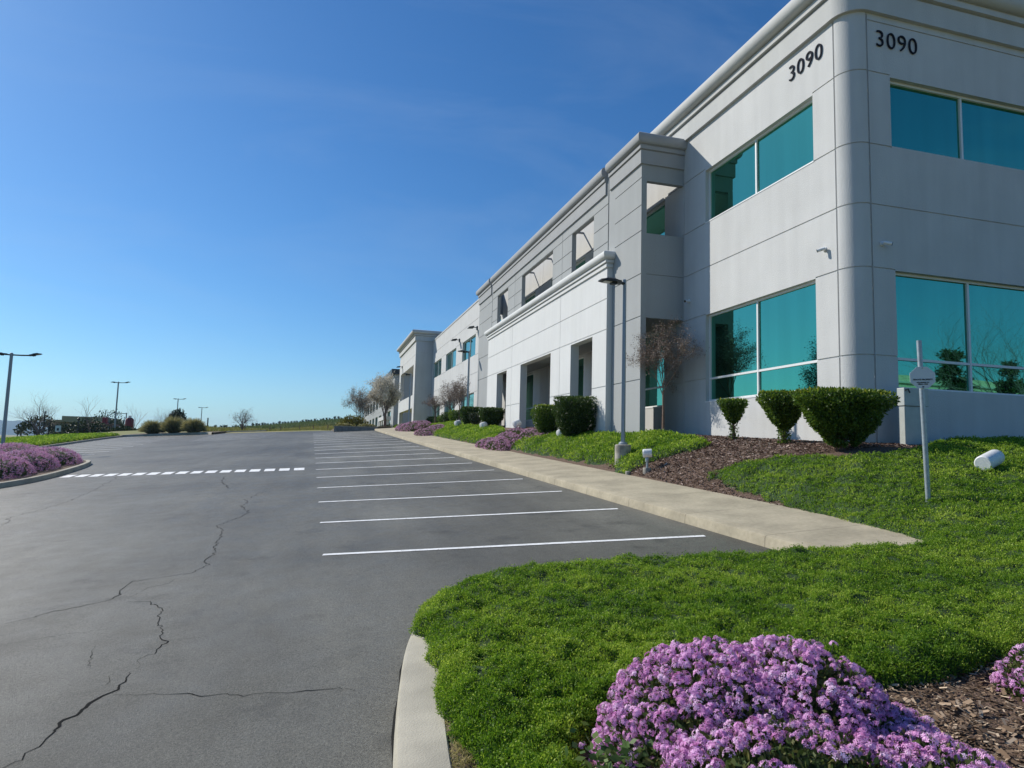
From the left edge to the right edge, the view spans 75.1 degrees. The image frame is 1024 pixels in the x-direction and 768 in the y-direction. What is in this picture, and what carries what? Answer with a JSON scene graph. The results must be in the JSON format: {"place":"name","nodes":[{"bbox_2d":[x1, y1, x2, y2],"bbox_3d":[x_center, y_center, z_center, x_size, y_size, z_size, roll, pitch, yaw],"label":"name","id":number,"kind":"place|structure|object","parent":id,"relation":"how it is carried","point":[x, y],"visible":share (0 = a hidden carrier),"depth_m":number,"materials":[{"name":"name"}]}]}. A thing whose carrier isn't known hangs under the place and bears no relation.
{"place":"outdoors","nodes":[
{"label":"outdoors","id":0,"kind":"place"},
{"bbox_2d":[0,420,47,434],"bbox_3d":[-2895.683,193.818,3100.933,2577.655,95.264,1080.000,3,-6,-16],"label":"hills","id":1,"kind":"structure","parent":0,"point":[11,425],"depth_m":2943.33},
{"bbox_2d":[0,430,185,437],"bbox_3d":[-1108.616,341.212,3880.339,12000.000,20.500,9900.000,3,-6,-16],"label":"ground","id":2,"kind":"structure","parent":0,"point":[127,432],"depth_m":77.75,"materials":[{"name":"green plant"}]},
{"bbox_2d":[0,352,41,447],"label":"street lamp","id":3,"kind":"object","parent":2,"relation":"on","point":[4,426],"visible":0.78,"depth_m":37.81,"materials":[{"name":"metal"}]},
{"bbox_2d":[7,392,61,434],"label":"bare tree","id":4,"kind":"object","parent":2,"relation":"on","point":[35,427],"visible":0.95,"depth_m":67.34,"materials":[{"name":"brown plant"}]},
{"bbox_2d":[13,415,57,434],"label":"dark shrub","id":5,"kind":"object","parent":2,"relation":"on","point":[25,426],"visible":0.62,"depth_m":82.22,"materials":[{"name":"green plant"}]},
{"bbox_2d":[42,411,45,434],"bbox_3d":[-45.029,4.544,63.973,0.106,3.862,0.107,3,-6,-16],"label":"post","id":6,"kind":"object","parent":2,"relation":"on","point":[44,422],"visible":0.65,"depth_m":64.03,"materials":[{"name":"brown metal"}]},
{"bbox_2d":[55,425,60,433],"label":"notice board","id":7,"kind":"object","parent":2,"relation":"on","point":[57,428],"visible":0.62,"depth_m":66.05,"materials":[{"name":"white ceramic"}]},
{"bbox_2d":[47,421,97,433],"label":"dark shrub","id":8,"kind":"object","parent":2,"relation":"on","point":[66,428],"visible":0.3,"depth_m":79.71,"materials":[{"name":"green plant"}]},
{"bbox_2d":[53,416,121,432],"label":"building","id":9,"kind":"structure","parent":2,"relation":"on","point":[68,419],"depth_m":102.79,"materials":[{"name":"brown"}]},
{"bbox_2d":[67,417,110,432],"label":"dark shrub","id":10,"kind":"object","parent":2,"relation":"on","point":[101,427],"visible":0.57,"depth_m":78.80,"materials":[{"name":"green plant"}]},
{"bbox_2d":[78,395,105,432],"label":"bare tree","id":11,"kind":"object","parent":2,"relation":"on","point":[88,424],"visible":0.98,"depth_m":73.80,"materials":[{"name":"brown plant"}]},
{"bbox_2d":[94,417,108,423],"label":"red machine","id":12,"kind":"object","parent":2,"relation":"on","point":[105,420],"visible":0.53,"depth_m":93.88,"materials":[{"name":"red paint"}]},
{"bbox_2d":[93,423,119,428],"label":"wooden enclosure","id":13,"kind":"object","parent":2,"relation":"on","point":[110,425],"visible":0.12,"depth_m":92.16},
{"bbox_2d":[94,409,124,423],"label":"dark shrub","id":14,"kind":"object","parent":2,"relation":"on","point":[108,415],"visible":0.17,"depth_m":107.98,"materials":[{"name":"green plant"}]},
{"bbox_2d":[108,419,124,425],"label":"dark shrub","id":15,"kind":"object","parent":2,"relation":"on","point":[112,422],"visible":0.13,"depth_m":106.36,"materials":[{"name":"green plant"}]},
{"bbox_2d":[112,382,129,427],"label":"street lamp","id":16,"kind":"object","parent":2,"relation":"on","point":[117,401],"visible":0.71,"depth_m":83.36,"materials":[{"name":"metal"}]},
{"bbox_2d":[105,424,138,431],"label":"dark shrub","id":17,"kind":"object","parent":2,"relation":"on","point":[123,427],"visible":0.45,"depth_m":81.37,"materials":[{"name":"green plant"}]},
{"bbox_2d":[125,415,133,427],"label":"red tank","id":18,"kind":"object","parent":2,"relation":"on","point":[128,422],"visible":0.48,"depth_m":88.92,"materials":[{"name":"red paint"}]},
{"bbox_2d":[127,407,145,427],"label":"bare tree","id":19,"kind":"object","parent":2,"relation":"on","point":[134,419],"visible":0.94,"depth_m":85.88,"materials":[{"name":"brown plant"}]},
{"bbox_2d":[154,408,174,421],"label":"bare tree","id":20,"kind":"object","parent":2,"relation":"on","point":[163,415],"visible":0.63,"depth_m":94.92,"materials":[{"name":"brown plant"}]},
{"bbox_2d":[168,408,186,420],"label":"dark tree","id":21,"kind":"object","parent":2,"relation":"on","point":[179,414],"visible":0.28,"depth_m":99.86,"materials":[{"name":"green plant"}]},
{"bbox_2d":[228,409,257,430],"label":"bare tree","id":22,"kind":"object","parent":2,"relation":"on","point":[244,421],"visible":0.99,"depth_m":85.70,"materials":[{"name":"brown plant"}]},
{"bbox_2d":[202,423,358,431],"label":"field grass","id":23,"kind":"structure","parent":2,"relation":"on","point":[215,428],"depth_m":95.97,"materials":[{"name":"green plant"}]},
{"bbox_2d":[222,418,354,428],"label":"vineyard rows","id":24,"kind":"object","parent":2,"relation":"on","point":[327,422],"visible":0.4,"depth_m":165.87,"materials":[{"name":"green plant"}]},
{"bbox_2d":[331,426,390,431],"bbox_3d":[-14.446,4.564,64.253,5.872,1.063,12.200,3,-6,-16],"label":"planting bed","id":25,"kind":"object","parent":2,"relation":"on","point":[377,426],"visible":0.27,"depth_m":58.91,"materials":[{"name":"soil"}]},
{"bbox_2d":[336,422,353,425],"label":"pale grass clump","id":26,"kind":"object","parent":25,"relation":"on","point":[343,424],"visible":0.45,"depth_m":59.58,"materials":[{"name":"plant"}]},
{"bbox_2d":[336,414,369,425],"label":"yellow green shrub","id":27,"kind":"object","parent":25,"relation":"on","point":[355,420],"visible":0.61,"depth_m":61.95,"materials":[{"name":"green plant"}]},
{"bbox_2d":[341,386,379,421],"bbox_3d":[-14.532,2.101,64.760,4.089,4.868,3.782,-1,-6,22],"label":"blossom tree","id":28,"kind":"object","parent":25,"relation":"on","point":[359,401],"visible":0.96,"depth_m":64.42,"materials":[{"name":"beige plant"}]},
{"bbox_2d":[357,423,375,426],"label":"pale grass clump","id":29,"kind":"object","parent":25,"relation":"on","point":[368,425],"visible":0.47,"depth_m":59.69,"materials":[{"name":"plant"}]},
{"bbox_2d":[364,371,403,425],"bbox_3d":[-11.875,1.392,60.849,4.016,5.609,4.310,0,-6,12],"label":"blossom tree","id":30,"kind":"object","parent":25,"relation":"on","point":[386,393],"visible":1,"depth_m":60.91,"materials":[{"name":"beige plant"}]},
{"bbox_2d":[364,369,412,426],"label":"neighbouring building","id":31,"kind":"structure","parent":2,"relation":"on","point":[376,418],"depth_m":94.87,"materials":[{"name":"grey paint"}]},
{"bbox_2d":[396,0,1023,442],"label":"office building","id":32,"kind":"structure","parent":2,"relation":"on","point":[796,194],"depth_m":15.76,"materials":[{"name":"white paint"}]},
{"bbox_2d":[433,405,439,415],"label":"window","id":33,"kind":"structure","parent":32,"relation":"in","point":[438,413],"depth_m":64.82,"materials":[{"name":"teal glass"}]},
{"bbox_2d":[434,359,441,377],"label":"window","id":34,"kind":"structure","parent":32,"relation":"in","point":[437,368],"depth_m":65.89,"materials":[{"name":"teal glass"}]},
{"bbox_2d":[445,401,452,414],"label":"window","id":35,"kind":"structure","parent":32,"relation":"in","point":[446,409],"depth_m":59.52,"materials":[{"name":"teal glass"}]},
{"bbox_2d":[447,349,455,370],"bbox_3d":[-5.225,-2.103,58.394,0.110,1.568,4.800,3,-6,-16],"label":"window","id":36,"kind":"structure","parent":32,"relation":"in","point":[451,357],"depth_m":58.87,"materials":[{"name":"teal glass"}]},
{"bbox_2d":[462,393,473,406],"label":"window","id":37,"kind":"structure","parent":32,"relation":"in","point":[471,401],"depth_m":50.55,"materials":[{"name":"teal glass"}]},
{"bbox_2d":[463,335,475,360],"bbox_3d":[-3.199,-2.727,51.305,0.110,1.568,4.800,3,-6,-16],"label":"window","id":38,"kind":"structure","parent":32,"relation":"in","point":[470,344],"depth_m":51.31,"materials":[{"name":"teal glass"}]},
{"bbox_2d":[526,373,532,420],"bbox_3d":[0.609,0.831,37.075,0.110,2.498,4.550,3,-6,-16],"label":"window","id":39,"kind":"structure","parent":32,"relation":"in","point":[529,397],"depth_m":35.95,"materials":[{"name":"teal glass"}]},
{"bbox_2d":[525,294,534,303],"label":"window","id":40,"kind":"structure","parent":32,"relation":"in","point":[532,297],"depth_m":36.73,"materials":[{"name":"teal glass"}]},
{"bbox_2d":[576,259,584,269],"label":"window","id":41,"kind":"structure","parent":32,"relation":"in","point":[581,263],"depth_m":29.61,"materials":[{"name":"teal glass"}]},
{"bbox_2d":[578,357,583,395],"bbox_3d":[2.540,0.235,30.316,0.110,2.498,4.460,3,-6,-16],"label":"window","id":42,"kind":"structure","parent":32,"relation":"in","point":[581,360],"depth_m":28.88,"materials":[{"name":"teal glass"}]},
{"bbox_2d":[645,331,664,407],"bbox_3d":[4.437,-0.350,23.676,0.110,2.498,4.480,3,-6,-16],"label":"window","id":43,"kind":"structure","parent":32,"relation":"in","point":[653,395],"depth_m":22.49,"materials":[{"name":"teal glass"}]},
{"bbox_2d":[647,202,664,234],"bbox_3d":[4.564,-5.122,24.133,0.110,1.568,4.480,3,-6,-16],"label":"window","id":44,"kind":"structure","parent":32,"relation":"in","point":[656,218],"depth_m":22.80,"materials":[{"name":"teal glass"}]},
{"bbox_2d":[709,99,813,219],"bbox_3d":[6.456,-5.705,17.513,0.110,1.568,4.480,3,-6,-16],"label":"window","id":45,"kind":"structure","parent":32,"relation":"in","point":[787,146],"depth_m":17.28,"materials":[{"name":"teal glass"}]},
{"bbox_2d":[709,280,817,400],"bbox_3d":[6.329,-0.933,17.056,0.110,2.498,4.480,3,-6,-16],"label":"window","id":46,"kind":"structure","parent":32,"relation":"in","point":[767,343],"depth_m":16.83,"materials":[{"name":"teal glass"}]},
{"bbox_2d":[890,81,1023,169],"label":"window","id":47,"kind":"structure","parent":32,"relation":"in","point":[922,119],"depth_m":15.21,"materials":[{"name":"teal glass"}]},
{"bbox_2d":[895,272,1023,395],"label":"window","id":48,"kind":"structure","parent":32,"relation":"in","point":[971,334],"depth_m":14.74,"materials":[{"name":"teal glass"}]},
{"bbox_2d":[414,425,1023,767],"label":"planting bed","id":49,"kind":"object","parent":2,"relation":"on","point":[988,702],"visible":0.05,"depth_m":4.18,"materials":[{"name":"brown wood"}]},
{"bbox_2d":[403,373,411,421],"bbox_3d":[-8.605,1.505,54.292,0.930,4.799,0.420,3,-6,-16],"label":"street lamp","id":50,"kind":"object","parent":49,"relation":"on","point":[410,374],"visible":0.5,"depth_m":54.37,"materials":[{"name":"metal"}]},
{"bbox_2d":[395,420,430,431],"bbox_3d":[-7.582,3.267,51.129,2.639,1.039,5.707,3,-6,-16],"label":"flower bed","id":51,"kind":"object","parent":49,"relation":"on","point":[413,426],"visible":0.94,"depth_m":49.55,"materials":[{"name":"purple plant"}]},
{"bbox_2d":[414,424,443,435],"bbox_3d":[-5.305,2.973,42.754,1.986,0.901,4.231,3,-6,-16],"label":"flower bed","id":52,"kind":"object","parent":49,"relation":"on","point":[429,430],"visible":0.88,"depth_m":41.74,"materials":[{"name":"purple plant"}]},
{"bbox_2d":[426,416,438,422],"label":"clipped shrub","id":53,"kind":"object","parent":49,"relation":"on","point":[430,419],"visible":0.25,"depth_m":58.59,"materials":[{"name":"green plant"}]},
{"bbox_2d":[422,395,447,422],"bbox_3d":[-6.112,2.122,53.743,2.805,2.788,1.993,1,-6,9],"label":"young tree","id":54,"kind":"object","parent":49,"relation":"on","point":[433,402],"visible":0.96,"depth_m":53.76,"materials":[{"name":"brown plant"}]},
{"bbox_2d":[437,415,445,421],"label":"clipped shrub","id":55,"kind":"object","parent":49,"relation":"on","point":[439,419],"visible":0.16,"depth_m":51.77,"materials":[{"name":"green plant"}]},
{"bbox_2d":[441,412,449,421],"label":"clipped shrub","id":56,"kind":"object","parent":49,"relation":"on","point":[444,418],"visible":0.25,"depth_m":48.43,"materials":[{"name":"green plant"}]},
{"bbox_2d":[448,410,454,420],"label":"clipped shrub","id":57,"kind":"object","parent":49,"relation":"on","point":[450,416],"visible":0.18,"depth_m":45.93,"materials":[{"name":"green plant"}]},
{"bbox_2d":[439,387,464,409],"bbox_3d":[-4.494,1.783,50.610,2.354,2.944,2.330,3,-6,-16],"label":"young tree","id":58,"kind":"object","parent":49,"relation":"on","point":[449,403],"visible":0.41,"depth_m":50.73,"materials":[{"name":"brown plant"}]},
{"bbox_2d":[439,380,466,409],"bbox_3d":[-4.273,1.257,47.461,2.034,3.416,2.442,4,-6,-27],"label":"young tree","id":59,"kind":"object","parent":49,"relation":"on","point":[450,397],"visible":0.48,"depth_m":47.31,"materials":[{"name":"brown plant"}]},
{"bbox_2d":[442,372,471,419],"bbox_3d":[-3.623,0.933,43.413,2.006,3.608,2.380,3,-6,-16],"label":"young tree","id":60,"kind":"object","parent":49,"relation":"on","point":[462,392],"visible":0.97,"depth_m":43.48,"materials":[{"name":"brown plant"}]},
{"bbox_2d":[452,410,461,420],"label":"clipped shrub","id":61,"kind":"object","parent":49,"relation":"on","point":[455,415],"visible":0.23,"depth_m":43.83,"materials":[{"name":"green plant"}]},
{"bbox_2d":[454,420,461,425],"bbox_3d":[-3.244,2.452,39.773,0.392,0.620,0.340,6,-7,-42],"label":"spotlight","id":62,"kind":"object","parent":49,"relation":"on","point":[458,422],"visible":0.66,"depth_m":39.67,"materials":[{"name":"white plastic"}]},
{"bbox_2d":[442,713,476,767],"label":"dry grass fringe","id":63,"kind":"object","parent":49,"relation":"on","point":[460,757],"visible":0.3,"depth_m":3.55,"materials":[{"name":"plant"}]},
{"bbox_2d":[458,350,469,422],"bbox_3d":[-2.936,0.367,41.087,0.980,4.959,0.520,3,-6,-16],"label":"street lamp","id":64,"kind":"object","parent":49,"relation":"on","point":[464,351],"visible":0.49,"depth_m":41.17,"materials":[{"name":"metal"}]},
{"bbox_2d":[431,420,505,443],"bbox_3d":[-2.507,2.685,37.811,3.109,1.952,19.992,3,-6,-16],"label":"ground cover","id":65,"kind":"object","parent":49,"relation":"on","point":[471,433],"visible":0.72,"depth_m":34.40,"materials":[{"name":"green plant"}]},
{"bbox_2d":[459,406,480,423],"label":"clipped shrub","id":66,"kind":"object","parent":49,"relation":"on","point":[465,411],"visible":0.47,"depth_m":38.91,"materials":[{"name":"green plant"}]},
{"bbox_2d":[467,412,481,424],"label":"clipped shrub","id":67,"kind":"object","parent":49,"relation":"on","point":[473,418],"visible":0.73,"depth_m":36.88,"materials":[{"name":"green plant"}]},
{"bbox_2d":[479,422,487,426],"bbox_3d":[-1.471,2.214,34.247,0.367,0.571,0.320,6,-7,-42],"label":"spotlight","id":68,"kind":"object","parent":49,"relation":"on","point":[482,424],"visible":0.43,"depth_m":34.16,"materials":[{"name":"white plastic"}]},
{"bbox_2d":[478,407,505,425],"bbox_3d":[-1.023,1.783,34.574,1.449,1.188,1.394,3,-6,-16],"label":"clipped shrub","id":69,"kind":"object","parent":49,"relation":"on","point":[492,415],"visible":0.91,"depth_m":34.30,"materials":[{"name":"green plant"}]},
{"bbox_2d":[475,427,552,450],"bbox_3d":[-0.019,2.236,27.016,2.150,1.065,5.903,3,-6,-16],"label":"flower bed","id":70,"kind":"object","parent":49,"relation":"on","point":[506,439],"visible":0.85,"depth_m":26.48,"materials":[{"name":"purple plant"}]},
{"bbox_2d":[512,419,520,428],"bbox_3d":[0.191,1.901,27.652,0.346,0.870,0.280,6,-7,-42],"label":"spotlight","id":71,"kind":"object","parent":49,"relation":"on","point":[516,423],"visible":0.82,"depth_m":27.59,"materials":[{"name":"white plastic"}]},
{"bbox_2d":[530,404,557,432],"bbox_3d":[1.315,1.420,25.293,1.320,1.328,1.283,3,-6,-16],"label":"clipped shrub","id":72,"kind":"object","parent":49,"relation":"on","point":[544,420],"visible":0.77,"depth_m":25.01,"materials":[{"name":"green plant"}]},
{"bbox_2d":[551,395,597,437],"bbox_3d":[2.158,1.181,22.869,1.724,1.548,1.831,3,-6,-16],"label":"clipped shrub","id":73,"kind":"object","parent":49,"relation":"on","point":[572,414],"visible":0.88,"depth_m":22.40,"materials":[{"name":"green plant"}]},
{"bbox_2d":[511,429,711,473],"bbox_3d":[2.545,2.037,21.128,2.549,1.545,11.740,3,-6,-16],"label":"ground cover","id":74,"kind":"object","parent":49,"relation":"on","point":[594,447],"visible":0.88,"depth_m":18.77,"materials":[{"name":"green plant"}]},
{"bbox_2d":[598,277,630,464],"bbox_3d":[2.703,-0.216,17.491,0.930,5.226,0.420,3,-6,-16],"label":"street lamp","id":75,"kind":"object","parent":49,"relation":"on","point":[622,447],"visible":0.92,"depth_m":17.52,"materials":[{"name":"metal"}]},
{"bbox_2d":[564,720,671,767],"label":"weed","id":76,"kind":"object","parent":49,"relation":"on","point":[614,757],"visible":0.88,"depth_m":3.10,"materials":[{"name":"green plant"}]},
{"bbox_2d":[643,449,651,473],"bbox_3d":[3.192,1.847,15.713,0.221,0.635,0.200,1,-6,10],"label":"spotlight","id":77,"kind":"object","parent":49,"relation":"on","point":[647,453],"visible":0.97,"depth_m":15.65,"materials":[{"name":"white metal"}]},
{"bbox_2d":[626,311,704,429],"bbox_3d":[4.447,-0.252,19.447,2.199,3.687,2.569,3,-6,-16],"label":"young tree","id":78,"kind":"object","parent":49,"relation":"on","point":[660,354],"visible":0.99,"depth_m":19.47,"materials":[{"name":"brown plant"}]},
{"bbox_2d":[407,435,1023,767],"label":"ground cover","id":79,"kind":"object","parent":49,"relation":"on","point":[530,660],"visible":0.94,"depth_m":5.52,"materials":[{"name":"green plant"}]},
{"bbox_2d":[716,397,749,438],"bbox_3d":[5.370,0.877,16.121,0.807,1.111,0.658,3,-6,-16],"label":"clipped shrub","id":80,"kind":"object","parent":49,"relation":"on","point":[733,410],"visible":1,"depth_m":16.02,"materials":[{"name":"green plant"}]},
{"bbox_2d":[606,434,928,517],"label":"bark chips","id":81,"kind":"object","parent":49,"relation":"on","point":[755,446],"visible":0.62,"depth_m":14.29,"materials":[{"name":"brown wood"}]},
{"bbox_2d":[755,389,802,443],"bbox_3d":[5.833,0.743,14.299,1.237,1.240,1.014,3,-6,-16],"label":"clipped shrub","id":82,"kind":"object","parent":49,"relation":"on","point":[783,413],"visible":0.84,"depth_m":14.10,"materials":[{"name":"green plant"}]},
{"bbox_2d":[578,634,1010,767],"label":"flowering shrub","id":83,"kind":"object","parent":49,"relation":"on","point":[750,704],"visible":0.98,"depth_m":3.12,"materials":[{"name":"purple plant"}]},
{"bbox_2d":[577,655,1023,767],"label":"bark chips","id":84,"kind":"object","parent":49,"relation":"on","point":[951,705],"visible":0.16,"depth_m":3.78,"materials":[{"name":"brown wood"}]},
{"bbox_2d":[791,386,899,450],"bbox_3d":[6.248,0.703,12.650,2.134,1.250,1.440,3,-6,-16],"label":"clipped shrub","id":85,"kind":"object","parent":49,"relation":"on","point":[838,417],"visible":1,"depth_m":12.29,"materials":[{"name":"green plant"}]},
{"bbox_2d":[896,388,928,444],"bbox_3d":[8.089,0.741,13.386,0.620,1.302,0.254,3,-6,-16],"label":"utility cabinet","id":86,"kind":"object","parent":49,"relation":"on","point":[909,418],"visible":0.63,"depth_m":13.32,"materials":[{"name":"paint"}]},
{"bbox_2d":[910,340,935,502],"bbox_3d":[5.671,0.634,9.195,0.329,2.496,0.111,1,-5,5],"label":"sign post","id":87,"kind":"object","parent":49,"relation":"on","point":[922,378],"visible":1,"depth_m":9.21,"materials":[{"name":"metal"}]},
{"bbox_2d":[974,449,1004,470],"bbox_3d":[7.389,1.268,10.298,0.612,0.518,0.244,6,-7,-37],"label":"spotlight","id":88,"kind":"object","parent":49,"relation":"on","point":[992,458],"visible":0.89,"depth_m":10.16,"materials":[{"name":"white plastic"}]},
{"bbox_2d":[989,643,1023,702],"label":"flowering shrub","id":89,"kind":"object","parent":49,"relation":"on","point":[1013,684],"visible":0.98,"depth_m":4.05,"materials":[{"name":"purple plant"}]},
{"bbox_2d":[230,430,330,432],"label":"field","id":90,"kind":"structure","parent":0,"point":[279,431],"depth_m":67.22,"materials":[{"name":"green plant"}]},
{"bbox_2d":[0,430,774,767],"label":"parking lot","id":91,"kind":"structure","parent":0,"point":[232,600],"depth_m":8.18,"materials":[{"name":"grey asphalt"}]},
{"bbox_2d":[0,435,120,481],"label":"planting island","id":92,"kind":"structure","parent":91,"relation":"on","point":[37,473],"depth_m":23.79,"materials":[{"name":"brown"}]},
{"bbox_2d":[0,442,82,478],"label":"flower bed","id":93,"kind":"object","parent":92,"relation":"on","point":[19,460],"visible":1,"depth_m":24.70,"materials":[{"name":"purple plant"}]},
{"bbox_2d":[0,432,119,447],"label":"ground cover","id":94,"kind":"object","parent":92,"relation":"on","point":[42,440],"visible":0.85,"depth_m":55.75,"materials":[{"name":"green plant"}]},
{"bbox_2d":[0,436,122,487],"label":"kerb","id":95,"kind":"structure","parent":91,"relation":"on","point":[87,463],"depth_m":23.63,"materials":[{"name":"concrete"}]},
{"bbox_2d":[121,432,211,436],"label":"kerb","id":96,"kind":"structure","parent":91,"relation":"on","point":[165,434],"depth_m":66.21,"materials":[{"name":"concrete"}]},
{"bbox_2d":[127,431,225,434],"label":"planting island","id":97,"kind":"structure","parent":91,"relation":"on","point":[217,432],"depth_m":67.64,"materials":[{"name":"soil"}]},
{"bbox_2d":[138,419,165,433],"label":"grass tussock","id":98,"kind":"object","parent":97,"relation":"on","point":[151,427],"depth_m":66.58,"materials":[{"name":"plant"}]},
{"bbox_2d":[159,416,184,432],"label":"grass tussock","id":99,"kind":"object","parent":97,"relation":"on","point":[169,424],"depth_m":66.42,"materials":[{"name":"plant"}]},
{"bbox_2d":[177,418,206,432],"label":"grass tussock","id":100,"kind":"object","parent":97,"relation":"on","point":[193,425],"depth_m":65.80,"materials":[{"name":"plant"}]},
{"bbox_2d":[226,430,266,432],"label":"kerb","id":101,"kind":"structure","parent":91,"relation":"on","point":[246,431],"depth_m":68.93,"materials":[{"name":"concrete"}]},
{"bbox_2d":[334,426,377,431],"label":"planter wall","id":102,"kind":"structure","parent":91,"relation":"on","point":[347,428],"depth_m":58.56,"materials":[{"name":"concrete"}]},
{"bbox_2d":[391,632,451,767],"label":"kerb","id":103,"kind":"structure","parent":91,"relation":"on","point":[419,738],"depth_m":3.99,"materials":[{"name":"concrete"}]},
{"bbox_2d":[0,0,790,428],"label":"sky","id":104,"kind":"structure","parent":0,"point":[226,207],"materials":[{"name":"blue"}]},
{"bbox_2d":[374,427,922,549],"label":"sidewalk","id":105,"kind":"structure","parent":0,"point":[767,525],"depth_m":11.43,"materials":[{"name":"concrete"}]}
]}

